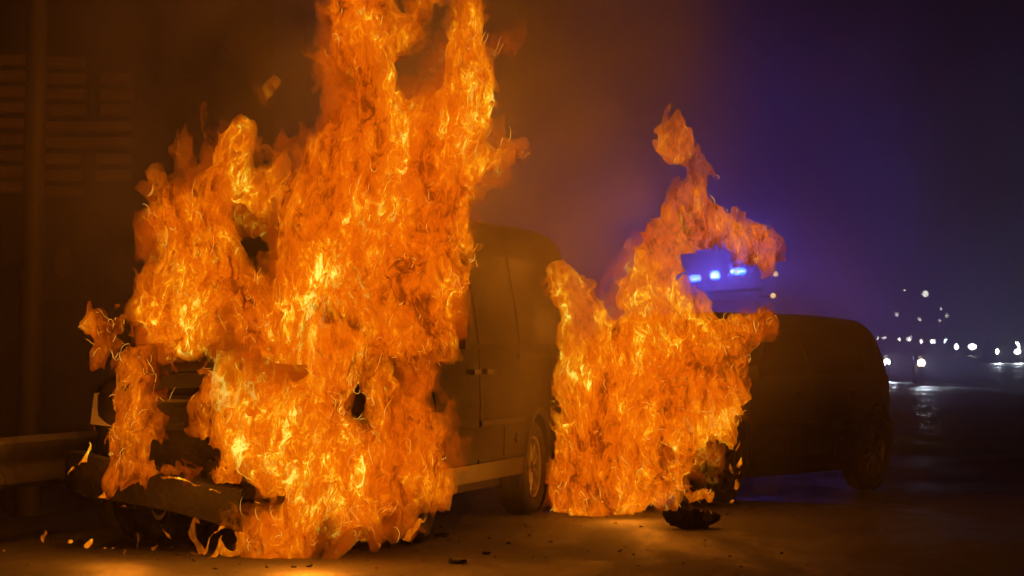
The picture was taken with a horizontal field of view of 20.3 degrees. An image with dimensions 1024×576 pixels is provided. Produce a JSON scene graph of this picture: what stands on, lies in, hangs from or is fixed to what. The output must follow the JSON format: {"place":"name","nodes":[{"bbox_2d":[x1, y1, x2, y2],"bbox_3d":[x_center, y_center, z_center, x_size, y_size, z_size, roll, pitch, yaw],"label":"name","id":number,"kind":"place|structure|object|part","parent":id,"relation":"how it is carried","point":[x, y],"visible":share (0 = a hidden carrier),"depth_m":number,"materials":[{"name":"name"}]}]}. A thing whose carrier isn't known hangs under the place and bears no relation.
{"place":"outdoors","nodes":[
{"label":"outdoors","id":0,"kind":"place"},
{"bbox_2d":[0,0,305,437],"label":"building","id":1,"kind":"structure","parent":0,"point":[143,97],"depth_m":25.12,"materials":[{"name":"brick"}]},
{"bbox_2d":[43,208,104,392],"bbox_3d":[-3.859,0.498,24.642,0.687,2.376,0.105,0,-1,0],"label":"hoarding","id":2,"kind":"object","parent":1,"relation":"attached to","point":[73,255],"visible":0.73,"depth_m":24.63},
{"bbox_2d":[0,341,1023,575],"bbox_3d":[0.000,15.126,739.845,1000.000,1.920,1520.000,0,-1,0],"label":"road","id":3,"kind":"structure","parent":0,"point":[946,497],"depth_m":18.52,"materials":[{"name":"grey asphalt"}]},
{"bbox_2d":[15,0,47,516],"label":"utility pole","id":4,"kind":"object","parent":3,"relation":"on","point":[27,501],"visible":1,"depth_m":19.95,"materials":[{"name":"concrete"}]},
{"bbox_2d":[0,430,118,525],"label":"guardrail","id":5,"kind":"object","parent":3,"relation":"on","point":[32,460],"visible":0.02,"depth_m":17.44,"materials":[{"name":"metal"}]},
{"bbox_2d":[101,0,530,558],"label":"fire","id":6,"kind":"object","parent":3,"relation":"on","point":[241,443],"visible":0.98,"depth_m":16.83,"materials":[{"name":"orange"}]},
{"bbox_2d":[70,442,211,489],"bbox_3d":[-2.074,1.009,16.058,0.883,0.284,0.066,0,-1,8],"label":"flame","id":7,"kind":"object","parent":6,"relation":"on","point":[87,453],"visible":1,"depth_m":16.09,"materials":[{"name":"orange"}]},
{"bbox_2d":[65,210,577,550],"bbox_3d":[-1.044,0.536,19.179,2.330,2.080,5.924,0,-1,13],"label":"burning van","id":8,"kind":"object","parent":3,"relation":"on","point":[491,401],"visible":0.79,"depth_m":17.51,"materials":[{"name":"paint"}]},
{"bbox_2d":[79,310,124,359],"bbox_3d":[-2.397,0.284,16.907,0.335,0.417,0.106,0,-1,0],"label":"flame","id":9,"kind":"object","parent":8,"relation":"on","point":[102,330],"visible":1,"depth_m":16.92,"materials":[{"name":"orange"}]},
{"bbox_3d":[-0.415,0.052,17.986,0.109,0.600,1.120,0,-1,13],"label":"front window","id":10,"kind":"part","parent":8,"relation":"part of","materials":[{"name":"orange glass"}]},
{"bbox_3d":[-0.354,0.761,17.926,0.062,0.740,1.260,0,-1,13],"label":"front door","id":11,"kind":"part","parent":8,"relation":"part of","materials":[{"name":"paint"}]},
{"bbox_3d":[-0.141,0.075,19.149,0.110,0.600,1.090,0,-1,13],"label":"middle window","id":12,"kind":"part","parent":8,"relation":"part of","materials":[{"name":"brown glass"}]},
{"bbox_3d":[-0.079,0.784,19.078,0.061,0.740,1.050,0,-1,13],"label":"sliding door","id":13,"kind":"part","parent":8,"relation":"part of","materials":[{"name":"paint"}]},
{"bbox_3d":[0.192,0.104,20.565,0.111,0.600,1.660,0,-1,13],"label":"rear window","id":14,"kind":"part","parent":8,"relation":"part of","materials":[{"name":"brown glass"}]},
{"bbox_2d":[432,532,448,536],"bbox_3d":[-0.439,1.534,17.825,0.086,0.039,0.126,-1,-1,30],"label":"charred scrap","id":15,"kind":"object","parent":3,"relation":"on","point":[441,534],"visible":1,"depth_m":17.79,"materials":[{"name":"plastic"}]},
{"bbox_2d":[448,558,466,563],"bbox_3d":[-0.297,1.491,15.619,0.102,0.036,0.079,0,-1,0],"label":"charred scrap","id":16,"kind":"object","parent":3,"relation":"on","point":[456,561],"visible":1,"depth_m":15.60,"materials":[{"name":"plastic"}]},
{"bbox_2d":[19,507,930,568],"bbox_3d":[-1.131,1.549,18.082,7.148,0.023,5.724,0,-1,0],"label":"road rubble","id":17,"kind":"object","parent":3,"relation":"on","point":[311,565],"visible":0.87,"depth_m":17.23,"materials":[{"name":"plastic"}]},
{"bbox_2d":[546,117,780,515],"bbox_3d":[1.045,0.217,20.507,1.780,3.111,0.866,0,-1,-19],"label":"fire","id":18,"kind":"object","parent":3,"relation":"on","point":[678,308],"visible":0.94,"depth_m":20.44,"materials":[{"name":"orange"}]},
{"bbox_2d":[663,506,720,528],"bbox_3d":[1.169,1.507,18.669,0.387,0.172,0.336,0,-1,-4],"label":"bumper fragment","id":19,"kind":"object","parent":3,"relation":"on","point":[680,517],"visible":0.98,"depth_m":18.58,"materials":[{"name":"plastic"}]},
{"bbox_2d":[542,312,892,505],"bbox_3d":[1.466,0.917,22.678,2.010,1.460,4.360,-1,-1,31],"label":"dark car","id":20,"kind":"object","parent":3,"relation":"on","point":[817,398],"visible":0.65,"depth_m":22.00,"materials":[{"name":"paint"}]},
{"bbox_3d":[2.068,1.003,21.984,0.066,0.580,1.120,-1,-1,31],"label":"front door","id":21,"kind":"part","parent":20,"relation":"part of","materials":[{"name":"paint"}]},
{"bbox_3d":[2.028,0.505,22.095,0.142,0.340,0.970,-1,-1,31],"label":"front window","id":22,"kind":"part","parent":20,"relation":"part of","materials":[{"name":"brown glass"}]},
{"bbox_3d":[2.587,0.523,23.019,0.142,0.340,1.070,-1,-1,31],"label":"rear side window","id":23,"kind":"part","parent":20,"relation":"part of","materials":[{"name":"black glass"}]},
{"bbox_3d":[2.599,1.020,22.861,0.066,0.580,0.950,-1,-1,31],"label":"rear door","id":24,"kind":"part","parent":20,"relation":"part of","materials":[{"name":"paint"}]},
{"bbox_2d":[673,268,777,312],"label":"emergency van","id":25,"kind":"object","parent":3,"relation":"on","point":[732,306],"visible":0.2,"depth_m":61.69,"materials":[{"name":"paint"}]},
{"bbox_2d":[874,334,885,340],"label":"approaching car","id":26,"kind":"object","parent":3,"relation":"on","point":[882,337],"visible":0.85,"depth_m":520.47,"materials":[{"name":"paint"}]},
{"bbox_2d":[880,349,896,377],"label":"motorcycle","id":27,"kind":"object","parent":3,"relation":"on","point":[885,353],"visible":0.47,"depth_m":96.14,"materials":[{"name":"metal"}]},
{"bbox_2d":[894,312,904,344],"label":"street lamp","id":28,"kind":"object","parent":3,"relation":"on","point":[896,313],"visible":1,"depth_m":359.88,"materials":[{"name":"metal"}]},
{"bbox_2d":[893,333,910,344],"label":"approaching car","id":29,"kind":"object","parent":3,"relation":"on","point":[898,338],"visible":1,"depth_m":360.69,"materials":[{"name":"paint"}]},
{"bbox_2d":[902,288,915,347],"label":"street lamp","id":30,"kind":"object","parent":3,"relation":"on","point":[904,289],"visible":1,"depth_m":299.91,"materials":[{"name":"metal"}]},
{"bbox_2d":[906,332,916,339],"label":"approaching car","id":31,"kind":"object","parent":3,"relation":"on","point":[911,335],"visible":0.32,"depth_m":471.14,"materials":[{"name":"paint"}]},
{"bbox_2d":[907,350,932,384],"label":"motorcycle","id":32,"kind":"object","parent":3,"relation":"on","point":[918,370],"visible":1,"depth_m":86.25,"materials":[{"name":"metal"}]},
{"bbox_2d":[917,317,927,333],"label":"street lamp","id":33,"kind":"object","parent":3,"relation":"on","point":[919,318],"visible":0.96,"depth_m":379.89,"materials":[{"name":"metal"}]},
{"bbox_2d":[913,334,934,347],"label":"approaching car","id":34,"kind":"object","parent":3,"relation":"on","point":[925,339],"visible":0.92,"depth_m":300.73,"materials":[{"name":"paint"}]},
{"bbox_2d":[922,290,937,350],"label":"street lamp","id":35,"kind":"object","parent":3,"relation":"on","point":[925,293],"visible":1,"depth_m":259.93,"materials":[{"name":"metal"}]},
{"bbox_2d":[930,334,946,346],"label":"approaching car","id":36,"kind":"object","parent":3,"relation":"on","point":[942,338],"visible":0.49,"depth_m":305.96,"materials":[{"name":"paint"}]},
{"bbox_2d":[937,318,946,336],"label":"street lamp","id":37,"kind":"object","parent":3,"relation":"on","point":[939,319],"visible":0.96,"depth_m":439.91,"materials":[{"name":"metal"}]},
{"bbox_2d":[938,308,948,338],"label":"street lamp","id":38,"kind":"object","parent":3,"relation":"on","point":[940,309],"visible":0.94,"depth_m":399.94,"materials":[{"name":"metal"}]},
{"bbox_2d":[945,314,954,335],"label":"street lamp","id":39,"kind":"object","parent":3,"relation":"on","point":[953,324],"visible":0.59,"depth_m":419.93,"materials":[{"name":"metal"}]},
{"bbox_2d":[945,336,975,354],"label":"approaching car","id":40,"kind":"object","parent":3,"relation":"on","point":[953,344],"visible":1,"depth_m":215.94,"materials":[{"name":"paint"}]},
{"bbox_2d":[982,338,1020,361],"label":"approaching car","id":41,"kind":"object","parent":3,"relation":"on","point":[994,348],"visible":1,"depth_m":170.92,"materials":[{"name":"paint"}]},
{"bbox_2d":[1007,336,1023,351],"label":"approaching car","id":42,"kind":"object","parent":3,"relation":"on","point":[1019,341],"visible":0.34,"depth_m":216.09,"materials":[{"name":"paint"}]},
{"bbox_2d":[306,0,1023,340],"label":"sky","id":43,"kind":"structure","parent":0,"point":[880,143],"materials":[{"name":"purple"}]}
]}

